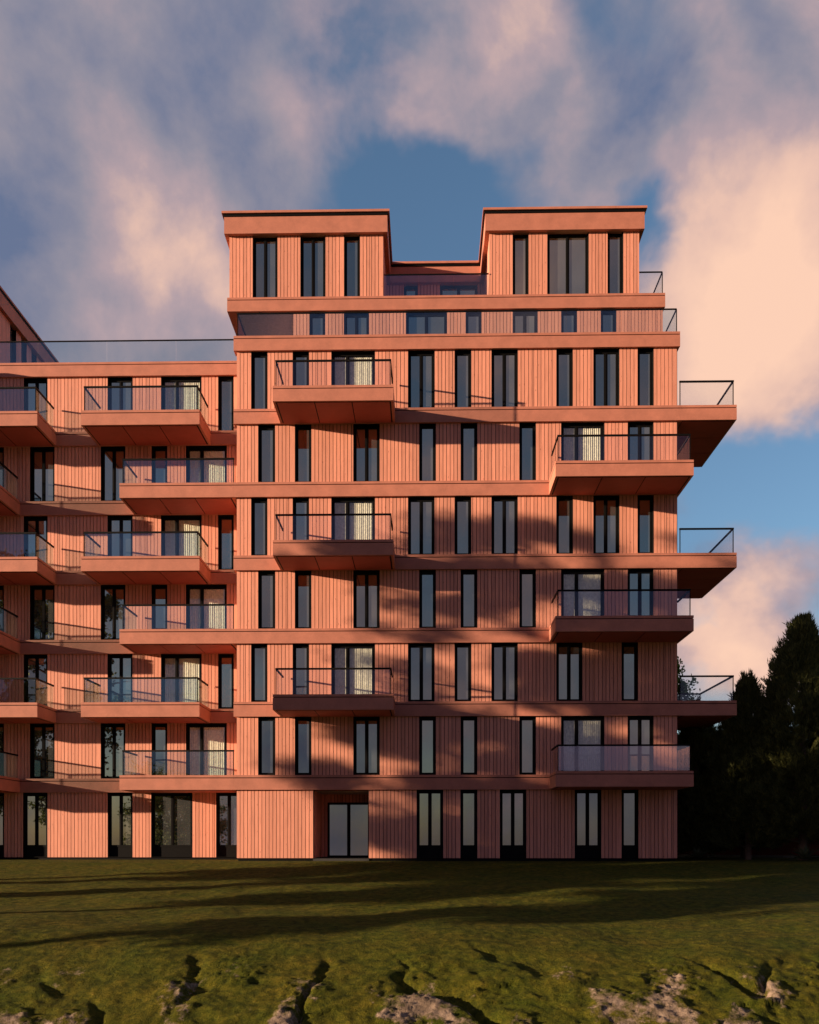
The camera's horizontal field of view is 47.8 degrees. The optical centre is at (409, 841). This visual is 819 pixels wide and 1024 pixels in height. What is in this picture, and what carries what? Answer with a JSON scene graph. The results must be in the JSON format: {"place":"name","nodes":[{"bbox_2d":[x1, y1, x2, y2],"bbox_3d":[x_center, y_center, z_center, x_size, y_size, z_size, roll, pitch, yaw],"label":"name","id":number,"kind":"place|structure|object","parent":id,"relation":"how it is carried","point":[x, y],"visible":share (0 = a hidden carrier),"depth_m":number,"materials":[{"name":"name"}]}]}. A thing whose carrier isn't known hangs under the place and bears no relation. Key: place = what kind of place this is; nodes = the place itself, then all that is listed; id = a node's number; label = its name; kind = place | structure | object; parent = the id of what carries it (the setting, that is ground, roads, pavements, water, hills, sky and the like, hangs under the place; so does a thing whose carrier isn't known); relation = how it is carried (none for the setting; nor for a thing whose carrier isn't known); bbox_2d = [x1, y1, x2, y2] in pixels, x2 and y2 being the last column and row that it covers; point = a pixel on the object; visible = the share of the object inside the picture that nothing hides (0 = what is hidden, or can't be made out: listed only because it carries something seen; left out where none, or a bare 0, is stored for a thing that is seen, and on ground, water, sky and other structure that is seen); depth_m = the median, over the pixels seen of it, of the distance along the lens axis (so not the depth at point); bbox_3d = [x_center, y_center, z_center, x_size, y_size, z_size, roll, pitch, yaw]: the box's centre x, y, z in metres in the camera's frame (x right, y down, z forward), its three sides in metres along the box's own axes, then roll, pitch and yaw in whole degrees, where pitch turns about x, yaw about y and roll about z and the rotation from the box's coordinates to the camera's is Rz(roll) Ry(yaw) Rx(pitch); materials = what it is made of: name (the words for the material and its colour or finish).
{"place":"outdoors","nodes":[
{"label":"outdoors","id":0,"kind":"place"},
{"bbox_2d":[0,857,818,1023],"bbox_3d":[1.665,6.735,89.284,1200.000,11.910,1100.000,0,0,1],"label":"ground","id":1,"kind":"structure","parent":0,"point":[713,940],"depth_m":21.42,"materials":[{"name":"green plant"}]},
{"bbox_2d":[0,205,736,860],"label":"apartment building","id":2,"kind":"structure","parent":1,"relation":"on","point":[364,547],"depth_m":39.43,"materials":[{"name":"orange wood"}]},
{"bbox_2d":[0,793,3,856],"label":"window","id":3,"kind":"structure","parent":2,"relation":"in","point":[1,794],"depth_m":41.84,"materials":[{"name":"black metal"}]},
{"bbox_2d":[23,793,46,856],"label":"window","id":4,"kind":"structure","parent":2,"relation":"in","point":[34,804],"depth_m":41.80,"materials":[{"name":"black glass"}]},
{"bbox_2d":[24,654,46,705],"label":"window","id":5,"kind":"structure","parent":2,"relation":"in","point":[35,665],"depth_m":41.80,"materials":[{"name":"black glass"}]},
{"bbox_2d":[24,516,47,563],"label":"window","id":6,"kind":"structure","parent":2,"relation":"in","point":[39,524],"depth_m":41.80,"materials":[{"name":"glass"}]},
{"bbox_2d":[24,378,47,421],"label":"window","id":7,"kind":"structure","parent":2,"relation":"in","point":[41,383],"depth_m":41.80,"materials":[{"name":"glass"}]},
{"bbox_2d":[30,724,54,778],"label":"window","id":8,"kind":"structure","parent":2,"relation":"in","point":[42,736],"depth_m":41.80,"materials":[{"name":"glass"}]},
{"bbox_2d":[30,585,54,639],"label":"window","id":9,"kind":"structure","parent":2,"relation":"in","point":[42,597],"depth_m":41.80,"materials":[{"name":"glass"}]},
{"bbox_2d":[30,447,54,500],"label":"window","id":10,"kind":"structure","parent":2,"relation":"in","point":[42,459],"depth_m":41.80,"materials":[{"name":"glass"}]},
{"bbox_2d":[101,723,124,778],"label":"window","id":11,"kind":"structure","parent":2,"relation":"in","point":[112,734],"depth_m":41.74,"materials":[{"name":"glass"}]},
{"bbox_2d":[101,585,124,639],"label":"window","id":12,"kind":"structure","parent":2,"relation":"in","point":[112,596],"depth_m":41.74,"materials":[{"name":"glass"}]},
{"bbox_2d":[101,446,124,500],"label":"window","id":13,"kind":"structure","parent":2,"relation":"in","point":[111,456],"depth_m":41.74,"materials":[{"name":"glass"}]},
{"bbox_2d":[108,654,132,701],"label":"window","id":14,"kind":"structure","parent":2,"relation":"in","point":[119,665],"depth_m":41.73,"materials":[{"name":"glass"}]},
{"bbox_2d":[108,516,132,555],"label":"window","id":15,"kind":"structure","parent":2,"relation":"in","point":[118,544],"depth_m":41.73,"materials":[{"name":"glass"}]},
{"bbox_2d":[108,377,132,409],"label":"window","id":16,"kind":"structure","parent":2,"relation":"in","point":[118,398],"depth_m":41.73,"materials":[{"name":"blue glass"}]},
{"bbox_2d":[108,793,132,856],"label":"window","id":17,"kind":"structure","parent":2,"relation":"in","point":[120,805],"depth_m":41.73,"materials":[{"name":"black glass"}]},
{"bbox_2d":[152,723,166,774],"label":"window","id":18,"kind":"structure","parent":2,"relation":"in","point":[159,730],"depth_m":41.70,"materials":[{"name":"glass"}]},
{"bbox_2d":[152,585,166,628],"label":"window","id":19,"kind":"structure","parent":2,"relation":"in","point":[159,592],"depth_m":41.70,"materials":[{"name":"glass"}]},
{"bbox_2d":[152,446,166,482],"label":"window","id":20,"kind":"structure","parent":2,"relation":"in","point":[159,468],"depth_m":41.70,"materials":[{"name":"glass"}]},
{"bbox_2d":[151,793,191,856],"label":"window","id":21,"kind":"structure","parent":2,"relation":"in","point":[171,813],"depth_m":41.69,"materials":[{"name":"black glass"}]},
{"bbox_2d":[161,654,201,702],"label":"window","id":22,"kind":"structure","parent":2,"relation":"in","point":[172,665],"depth_m":41.72,"materials":[{"name":"black metal"}]},
{"bbox_2d":[161,515,201,557],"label":"window","id":23,"kind":"structure","parent":2,"relation":"in","point":[172,544],"depth_m":41.72,"materials":[{"name":"glass"}]},
{"bbox_2d":[161,376,201,412],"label":"window","id":24,"kind":"structure","parent":2,"relation":"in","point":[182,398],"depth_m":41.72,"materials":[{"name":"glass"}]},
{"bbox_2d":[186,723,226,774],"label":"window","id":25,"kind":"structure","parent":2,"relation":"in","point":[199,736],"depth_m":41.70,"materials":[{"name":"glass"}]},
{"bbox_2d":[186,584,226,628],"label":"window","id":26,"kind":"structure","parent":2,"relation":"in","point":[197,617],"depth_m":41.70,"materials":[{"name":"glass"}]},
{"bbox_2d":[186,446,226,482],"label":"window","id":27,"kind":"structure","parent":2,"relation":"in","point":[197,471],"depth_m":41.70,"materials":[{"name":"glass"}]},
{"bbox_2d":[218,654,233,708],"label":"window","id":28,"kind":"structure","parent":2,"relation":"in","point":[225,662],"depth_m":41.65,"materials":[{"name":"grey glass"}]},
{"bbox_2d":[218,515,233,569],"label":"window","id":29,"kind":"structure","parent":2,"relation":"in","point":[225,523],"depth_m":41.65,"materials":[{"name":"glass"}]},
{"bbox_2d":[218,376,233,429],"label":"window","id":30,"kind":"structure","parent":2,"relation":"in","point":[225,384],"depth_m":41.65,"materials":[{"name":"black glass"}]},
{"bbox_2d":[216,793,236,856],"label":"window","id":31,"kind":"structure","parent":2,"relation":"in","point":[226,803],"depth_m":41.64,"materials":[{"name":"black glass"}]},
{"bbox_2d":[251,644,266,701],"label":"window","id":32,"kind":"structure","parent":2,"relation":"in","point":[258,651],"depth_m":39.59,"materials":[{"name":"grey glass"}]},
{"bbox_2d":[251,498,266,554],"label":"window","id":33,"kind":"structure","parent":2,"relation":"in","point":[258,505],"depth_m":39.59,"materials":[{"name":"glass"}]},
{"bbox_2d":[251,352,266,408],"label":"window","id":34,"kind":"structure","parent":2,"relation":"in","point":[258,359],"depth_m":39.59,"materials":[{"name":"grey glass"}]},
{"bbox_2d":[253,236,277,296],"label":"window","id":35,"kind":"structure","parent":2,"relation":"in","point":[265,250],"depth_m":42.12,"materials":[{"name":"glass"}]},
{"bbox_2d":[258,717,274,774],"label":"window","id":36,"kind":"structure","parent":2,"relation":"in","point":[266,725],"depth_m":39.58,"materials":[{"name":"glass"}]},
{"bbox_2d":[258,571,274,628],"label":"window","id":37,"kind":"structure","parent":2,"relation":"in","point":[266,579],"depth_m":39.58,"materials":[{"name":"glass"}]},
{"bbox_2d":[258,425,274,481],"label":"window","id":38,"kind":"structure","parent":2,"relation":"in","point":[266,433],"depth_m":39.58,"materials":[{"name":"grey glass"}]},
{"bbox_2d":[293,644,308,693],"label":"window","id":39,"kind":"structure","parent":2,"relation":"in","point":[300,651],"depth_m":39.56,"materials":[{"name":"glass"}]},
{"bbox_2d":[293,498,308,539],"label":"window","id":40,"kind":"structure","parent":2,"relation":"in","point":[300,505],"depth_m":39.56,"materials":[{"name":"glass"}]},
{"bbox_2d":[293,351,308,385],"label":"window","id":41,"kind":"structure","parent":2,"relation":"in","point":[300,369],"depth_m":39.56,"materials":[{"name":"glass"}]},
{"bbox_2d":[295,717,310,774],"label":"window","id":42,"kind":"structure","parent":2,"relation":"in","point":[302,724],"depth_m":39.56,"materials":[{"name":"glass"}]},
{"bbox_2d":[295,571,310,627],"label":"window","id":43,"kind":"structure","parent":2,"relation":"in","point":[302,578],"depth_m":39.56,"materials":[{"name":"glass"}]},
{"bbox_2d":[295,424,310,481],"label":"window","id":44,"kind":"structure","parent":2,"relation":"in","point":[302,432],"depth_m":39.56,"materials":[{"name":"black glass"}]},
{"bbox_2d":[300,235,325,296],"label":"window","id":45,"kind":"structure","parent":2,"relation":"in","point":[312,249],"depth_m":42.08,"materials":[{"name":"glass"}]},
{"bbox_2d":[309,314,324,334],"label":"window","id":46,"kind":"structure","parent":2,"relation":"in","point":[316,321],"depth_m":42.07,"materials":[{"name":"blue glass"}]},
{"bbox_2d":[328,803,368,856],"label":"entrance door","id":47,"kind":"structure","parent":2,"relation":"in","point":[348,823],"depth_m":42.62,"materials":[{"name":"grey glass"}]},
{"bbox_2d":[344,236,359,295],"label":"window","id":48,"kind":"structure","parent":2,"relation":"in","point":[351,244],"depth_m":42.04,"materials":[{"name":"glass"}]},
{"bbox_2d":[331,643,374,693],"bbox_3d":[-2.396,-7.198,39.519,1.865,2.488,0.335,0,0,1],"label":"window","id":49,"kind":"structure","parent":2,"relation":"in","point":[361,655],"depth_m":39.55,"materials":[{"name":"glass"}]},
{"bbox_2d":[331,497,374,539],"bbox_3d":[-2.396,-13.424,39.519,1.865,2.488,0.335,0,0,1],"label":"window","id":50,"kind":"structure","parent":2,"relation":"in","point":[342,527],"depth_m":39.55,"materials":[{"name":"glass"}]},
{"bbox_2d":[331,351,374,384],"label":"window","id":51,"kind":"structure","parent":2,"relation":"in","point":[342,373],"depth_m":39.55,"materials":[{"name":"grey glass"}]},
{"bbox_2d":[344,313,368,334],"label":"window","id":52,"kind":"structure","parent":2,"relation":"in","point":[355,323],"depth_m":42.03,"materials":[{"name":"blue glass"}]},
{"bbox_2d":[353,717,379,774],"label":"window","id":53,"kind":"structure","parent":2,"relation":"in","point":[366,730],"depth_m":39.50,"materials":[{"name":"glass"}]},
{"bbox_2d":[353,570,379,627],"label":"window","id":54,"kind":"structure","parent":2,"relation":"in","point":[366,583],"depth_m":39.50,"materials":[{"name":"glass"}]},
{"bbox_2d":[353,424,379,480],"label":"window","id":55,"kind":"structure","parent":2,"relation":"in","point":[366,437],"depth_m":39.50,"materials":[{"name":"glass"}]},
{"bbox_2d":[408,643,434,700],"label":"window","id":56,"kind":"structure","parent":2,"relation":"in","point":[421,656],"depth_m":39.46,"materials":[{"name":"glass"}]},
{"bbox_2d":[408,497,434,553],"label":"window","id":57,"kind":"structure","parent":2,"relation":"in","point":[421,510],"depth_m":39.46,"materials":[{"name":"glass"}]},
{"bbox_2d":[408,350,434,407],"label":"window","id":58,"kind":"structure","parent":2,"relation":"in","point":[421,363],"depth_m":39.46,"materials":[{"name":"glass"}]},
{"bbox_2d":[406,313,446,333],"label":"window","id":59,"kind":"structure","parent":2,"relation":"in","point":[416,323],"depth_m":41.97,"materials":[{"name":"glass"}]},
{"bbox_2d":[419,716,435,774],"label":"window","id":60,"kind":"structure","parent":2,"relation":"in","point":[427,724],"depth_m":39.46,"materials":[{"name":"grey glass"}]},
{"bbox_2d":[419,570,435,627],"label":"window","id":61,"kind":"structure","parent":2,"relation":"in","point":[427,578],"depth_m":39.46,"materials":[{"name":"glass"}]},
{"bbox_2d":[419,423,435,480],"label":"window","id":62,"kind":"structure","parent":2,"relation":"in","point":[427,431],"depth_m":39.46,"materials":[{"name":"grey glass"}]},
{"bbox_2d":[417,790,442,857],"bbox_3d":[0.870,-0.763,39.431,1.130,2.906,0.280,0,0,1],"label":"window","id":63,"kind":"structure","parent":2,"relation":"in","point":[429,802],"depth_m":39.45,"materials":[{"name":"glass"}]},
{"bbox_2d":[440,284,477,294],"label":"window","id":64,"kind":"structure","parent":2,"relation":"in","point":[444,290],"depth_m":45.72,"materials":[{"name":"glass"}]},
{"bbox_2d":[455,643,470,700],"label":"window","id":65,"kind":"structure","parent":2,"relation":"in","point":[462,650],"depth_m":39.43,"materials":[{"name":"glass"}]},
{"bbox_2d":[455,496,470,553],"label":"window","id":66,"kind":"structure","parent":2,"relation":"in","point":[462,503],"depth_m":39.43,"materials":[{"name":"glass"}]},
{"bbox_2d":[455,350,470,406],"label":"window","id":67,"kind":"structure","parent":2,"relation":"in","point":[462,357],"depth_m":39.43,"materials":[{"name":"grey glass"}]},
{"bbox_2d":[460,790,476,857],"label":"window","id":68,"kind":"structure","parent":2,"relation":"in","point":[468,798],"depth_m":39.41,"materials":[{"name":"glass"}]},
{"bbox_2d":[461,716,476,774],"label":"window","id":69,"kind":"structure","parent":2,"relation":"in","point":[468,723],"depth_m":39.42,"materials":[{"name":"grey glass"}]},
{"bbox_2d":[461,570,476,627],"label":"window","id":70,"kind":"structure","parent":2,"relation":"in","point":[468,577],"depth_m":39.42,"materials":[{"name":"glass"}]},
{"bbox_2d":[461,423,476,480],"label":"window","id":71,"kind":"structure","parent":2,"relation":"in","point":[468,430],"depth_m":39.42,"materials":[{"name":"grey glass"}]},
{"bbox_2d":[466,312,481,333],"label":"window","id":72,"kind":"structure","parent":2,"relation":"in","point":[473,320],"depth_m":41.94,"materials":[{"name":"glass"}]},
{"bbox_2d":[491,643,517,700],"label":"window","id":73,"kind":"structure","parent":2,"relation":"in","point":[504,656],"depth_m":39.39,"materials":[{"name":"glass"}]},
{"bbox_2d":[491,496,517,553],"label":"window","id":74,"kind":"structure","parent":2,"relation":"in","point":[504,509],"depth_m":39.39,"materials":[{"name":"glass"}]},
{"bbox_2d":[491,349,517,406],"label":"window","id":75,"kind":"structure","parent":2,"relation":"in","point":[504,362],"depth_m":39.39,"materials":[{"name":"grey glass"}]},
{"bbox_2d":[500,790,525,857],"bbox_3d":[4.396,-0.763,39.365,1.122,2.906,0.280,0,0,1],"label":"window","id":76,"kind":"structure","parent":2,"relation":"in","point":[512,802],"depth_m":39.38,"materials":[{"name":"glass"}]},
{"bbox_2d":[513,233,528,293],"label":"window","id":77,"kind":"structure","parent":2,"relation":"in","point":[520,242],"depth_m":41.90,"materials":[{"name":"glass"}]},
{"bbox_2d":[513,312,537,332],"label":"window","id":78,"kind":"structure","parent":2,"relation":"in","point":[523,322],"depth_m":41.89,"materials":[{"name":"glass"}]},
{"bbox_2d":[519,716,535,774],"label":"window","id":79,"kind":"structure","parent":2,"relation":"in","point":[527,724],"depth_m":39.38,"materials":[{"name":"grey glass"}]},
{"bbox_2d":[519,569,535,626],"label":"window","id":80,"kind":"structure","parent":2,"relation":"in","point":[527,577],"depth_m":39.38,"materials":[{"name":"glass"}]},
{"bbox_2d":[519,423,535,479],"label":"window","id":81,"kind":"structure","parent":2,"relation":"in","point":[527,431],"depth_m":39.38,"materials":[{"name":"glass"}]},
{"bbox_2d":[556,496,572,553],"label":"window","id":82,"kind":"structure","parent":2,"relation":"in","point":[564,504],"depth_m":39.35,"materials":[{"name":"glass"}]},
{"bbox_2d":[556,349,572,405],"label":"window","id":83,"kind":"structure","parent":2,"relation":"in","point":[564,357],"depth_m":39.35,"materials":[{"name":"grey glass"}]},
{"bbox_2d":[547,232,588,293],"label":"window","id":84,"kind":"structure","parent":2,"relation":"in","point":[567,254],"depth_m":41.86,"materials":[{"name":"glass"}]},
{"bbox_2d":[556,643,581,700],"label":"window","id":85,"kind":"structure","parent":2,"relation":"in","point":[568,655],"depth_m":39.34,"materials":[{"name":"glass"}]},
{"bbox_2d":[561,311,576,332],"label":"window","id":86,"kind":"structure","parent":2,"relation":"in","point":[568,318],"depth_m":41.86,"materials":[{"name":"glass"}]},
{"bbox_2d":[561,716,603,770],"bbox_3d":[7.340,-4.085,39.337,1.830,2.488,0.335,0,0,1],"label":"window","id":87,"kind":"structure","parent":2,"relation":"in","point":[574,729],"depth_m":39.36,"materials":[{"name":"grey glass"}]},
{"bbox_2d":[561,569,603,615],"bbox_3d":[7.340,-10.311,39.337,1.830,2.488,0.335,0,0,1],"label":"window","id":88,"kind":"structure","parent":2,"relation":"in","point":[591,603],"depth_m":39.36,"materials":[{"name":"clear glass"}]},
{"bbox_2d":[561,422,603,460],"bbox_3d":[7.340,-16.537,39.337,1.830,2.488,0.335,0,0,1],"label":"window","id":89,"kind":"structure","parent":2,"relation":"in","point":[572,448],"depth_m":39.36,"materials":[{"name":"black metal"}]},
{"bbox_2d":[575,790,600,857],"bbox_3d":[7.563,-0.763,39.306,1.120,2.906,0.280,0,0,1],"label":"window","id":90,"kind":"structure","parent":2,"relation":"in","point":[587,802],"depth_m":39.32,"materials":[{"name":"grey glass"}]},
{"bbox_2d":[593,495,618,552],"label":"window","id":91,"kind":"structure","parent":2,"relation":"in","point":[605,507],"depth_m":39.31,"materials":[{"name":"glass"}]},
{"bbox_2d":[593,348,618,405],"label":"window","id":92,"kind":"structure","parent":2,"relation":"in","point":[605,360],"depth_m":39.31,"materials":[{"name":"grey glass"}]},
{"bbox_2d":[601,311,615,331],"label":"window","id":93,"kind":"structure","parent":2,"relation":"in","point":[608,318],"depth_m":41.82,"materials":[{"name":"glass"}]},
{"bbox_2d":[608,233,622,292],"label":"window","id":94,"kind":"structure","parent":2,"relation":"in","point":[615,241],"depth_m":41.82,"materials":[{"name":"glass"}]},
{"bbox_2d":[622,642,637,700],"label":"window","id":95,"kind":"structure","parent":2,"relation":"in","point":[629,650],"depth_m":39.30,"materials":[{"name":"glass"}]},
{"bbox_2d":[622,790,637,857],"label":"window","id":96,"kind":"structure","parent":2,"relation":"in","point":[629,798],"depth_m":39.30,"materials":[{"name":"grey glass"}]},
{"bbox_2d":[628,716,653,770],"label":"window","id":97,"kind":"structure","parent":2,"relation":"in","point":[640,728],"depth_m":39.29,"materials":[{"name":"grey glass"}]},
{"bbox_2d":[628,569,653,615],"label":"window","id":98,"kind":"structure","parent":2,"relation":"in","point":[640,603],"depth_m":39.29,"materials":[{"name":"glass"}]},
{"bbox_2d":[628,422,653,459],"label":"window","id":99,"kind":"structure","parent":2,"relation":"in","point":[639,447],"depth_m":39.29,"materials":[{"name":"glass"}]},
{"bbox_2d":[638,495,653,552],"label":"window","id":100,"kind":"structure","parent":2,"relation":"in","point":[645,503],"depth_m":39.29,"materials":[{"name":"glass"}]},
{"bbox_2d":[638,348,653,405],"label":"window","id":101,"kind":"structure","parent":2,"relation":"in","point":[645,356],"depth_m":39.29,"materials":[{"name":"grey glass"}]},
{"bbox_2d":[677,656,700,736],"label":"leafy tree","id":102,"kind":"object","parent":1,"relation":"on","point":[684,687],"visible":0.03,"depth_m":48.46,"materials":[{"name":"green plant"}]},
{"bbox_2d":[677,695,731,858],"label":"conifer tree","id":103,"kind":"object","parent":1,"relation":"on","point":[698,739],"visible":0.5,"depth_m":42.14,"materials":[{"name":"green plant"}]},
{"bbox_2d":[677,854,818,857],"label":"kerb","id":104,"kind":"structure","parent":1,"relation":"on","point":[766,856],"depth_m":46.62,"materials":[{"name":"grey concrete"}]},
{"bbox_2d":[693,668,805,859],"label":"conifer tree","id":105,"kind":"object","parent":1,"relation":"on","point":[731,734],"visible":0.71,"depth_m":40.75,"materials":[{"name":"green plant"}]},
{"bbox_2d":[680,838,818,855],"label":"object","id":106,"kind":"structure","parent":1,"relation":"on","point":[787,849],"depth_m":46.12,"materials":[{"name":"plant"}]},
{"bbox_2d":[720,611,818,859],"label":"conifer tree","id":107,"kind":"object","parent":1,"relation":"on","point":[792,679],"visible":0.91,"depth_m":39.46,"materials":[{"name":"green plant"}]},
{"bbox_2d":[0,0,818,732],"label":"sky","id":108,"kind":"structure","parent":0,"point":[128,128],"materials":[{"name":"blue"}]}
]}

